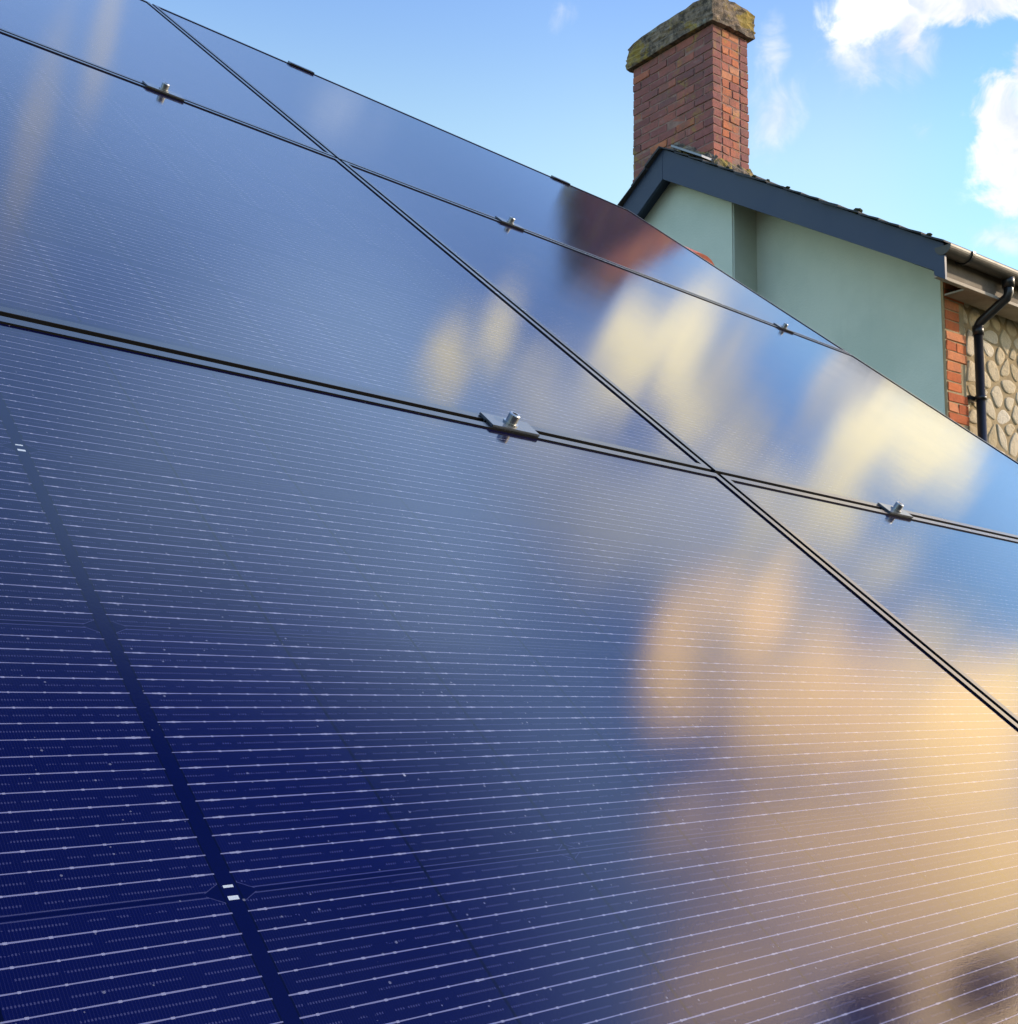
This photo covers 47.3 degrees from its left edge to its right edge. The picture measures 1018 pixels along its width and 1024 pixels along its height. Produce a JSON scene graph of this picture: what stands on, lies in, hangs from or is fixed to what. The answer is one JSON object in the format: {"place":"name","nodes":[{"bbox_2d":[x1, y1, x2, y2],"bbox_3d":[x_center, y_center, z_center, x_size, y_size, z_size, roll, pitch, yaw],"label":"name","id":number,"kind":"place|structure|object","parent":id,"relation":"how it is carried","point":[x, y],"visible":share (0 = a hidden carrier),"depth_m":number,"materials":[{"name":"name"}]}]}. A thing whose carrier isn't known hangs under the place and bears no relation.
{"place":"outdoors","nodes":[
{"label":"outdoors","id":0,"kind":"place"},
{"bbox_2d":[145,0,1017,269],"label":"sky","id":1,"kind":"structure","parent":0,"point":[904,113],"materials":[{"name":"blue"}]},
{"bbox_2d":[617,0,1017,461],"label":"house","id":2,"kind":"structure","parent":0,"point":[929,319],"depth_m":9.26,"materials":[{"name":"paint"}]},
{"label":"ground","id":3,"kind":"structure","parent":0,"visible":0},
{"bbox_3d":[-2.242,0.956,1.845,7.020,4.962,7.525,9,-11,-42],"label":"low building","id":4,"kind":"object","parent":3,"relation":"on","visible":0},
{"bbox_2d":[0,0,334,157],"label":"solar panel","id":5,"kind":"object","parent":4,"relation":"on","point":[139,41],"visible":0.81,"depth_m":2.27,"materials":[{"name":"blue glass"}]},
{"bbox_2d":[142,81,184,100],"bbox_3d":[-0.600,-0.724,2.013,0.070,0.037,0.028,9,28,-42],"label":"clamp","id":6,"kind":"object","parent":5,"relation":"attached to","point":[164,87],"visible":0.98,"depth_m":2.00,"materials":[{"name":"silver metal"}]},
{"bbox_2d":[0,30,710,471],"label":"solar panel","id":7,"kind":"object","parent":4,"relation":"on","point":[132,212],"visible":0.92,"depth_m":1.41,"materials":[{"name":"blue glass"}]},
{"bbox_2d":[479,411,539,436],"bbox_3d":[-0.001,-0.090,1.257,0.070,0.037,0.028,9,28,-42],"label":"clamp","id":8,"kind":"object","parent":7,"relation":"attached to","point":[511,422],"visible":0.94,"depth_m":1.25,"materials":[{"name":"metal"}]},
{"bbox_2d":[152,4,849,353],"bbox_3d":[0.047,-0.886,3.269,1.861,0.030,1.145,9,28,-42],"label":"solar panel","id":9,"kind":"object","parent":4,"relation":"on","point":[340,122],"visible":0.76,"depth_m":3.07,"materials":[{"name":"blue glass"}]},
{"bbox_2d":[288,61,313,73],"bbox_3d":[-0.605,-1.261,3.327,0.080,0.034,0.042,9,28,-42],"label":"end clamp","id":10,"kind":"object","parent":9,"relation":"attached to","point":[301,67],"visible":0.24,"depth_m":3.31,"materials":[{"name":"black metal"}]},
{"bbox_2d":[495,216,524,229],"bbox_3d":[0.000,-0.632,2.564,0.070,0.037,0.028,9,28,-42],"label":"clamp","id":11,"kind":"object","parent":9,"relation":"attached to","point":[510,220],"visible":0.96,"depth_m":2.56,"materials":[{"name":"silver metal"}]},
{"bbox_2d":[551,175,569,184],"bbox_3d":[0.167,-1.143,4.037,0.080,0.034,0.042,9,28,-42],"label":"end clamp","id":12,"kind":"object","parent":9,"relation":"attached to","point":[560,179],"visible":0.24,"depth_m":4.01,"materials":[{"name":"silver metal"}]},
{"bbox_2d":[773,323,793,332],"bbox_3d":[0.771,-0.514,3.274,0.070,0.037,0.028,9,28,-42],"label":"clamp","id":13,"kind":"object","parent":9,"relation":"attached to","point":[784,326],"visible":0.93,"depth_m":3.26,"materials":[{"name":"silver metal"}]},
{"bbox_2d":[0,316,1017,1023],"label":"solar panel","id":14,"kind":"object","parent":4,"relation":"on","point":[318,704],"visible":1,"depth_m":0.70,"materials":[{"name":"blue glass"}]},
{"bbox_2d":[341,160,1017,539],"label":"solar panel","id":15,"kind":"object","parent":4,"relation":"on","point":[717,388],"visible":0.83,"depth_m":2.20,"materials":[{"name":"blue glass"}]},
{"bbox_2d":[877,501,912,517],"bbox_3d":[0.598,0.002,1.808,0.070,0.037,0.028,9,28,-42],"label":"clamp","id":16,"kind":"object","parent":15,"relation":"attached to","point":[896,508],"visible":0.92,"depth_m":1.80,"materials":[{"name":"silver metal"}]},
{"bbox_2d":[685,246,714,265],"bbox_3d":[0.597,-0.917,4.304,0.220,0.160,0.280,7,22,-36],"label":"roof tile","id":17,"kind":"object","parent":4,"relation":"on","point":[706,258],"visible":0.06,"depth_m":4.19,"materials":[{"name":"ceramic"}]},
{"bbox_2d":[719,474,1017,723],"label":"solar panel","id":18,"kind":"object","parent":4,"relation":"on","point":[947,594],"visible":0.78,"depth_m":1.51,"materials":[{"name":"blue glass"}]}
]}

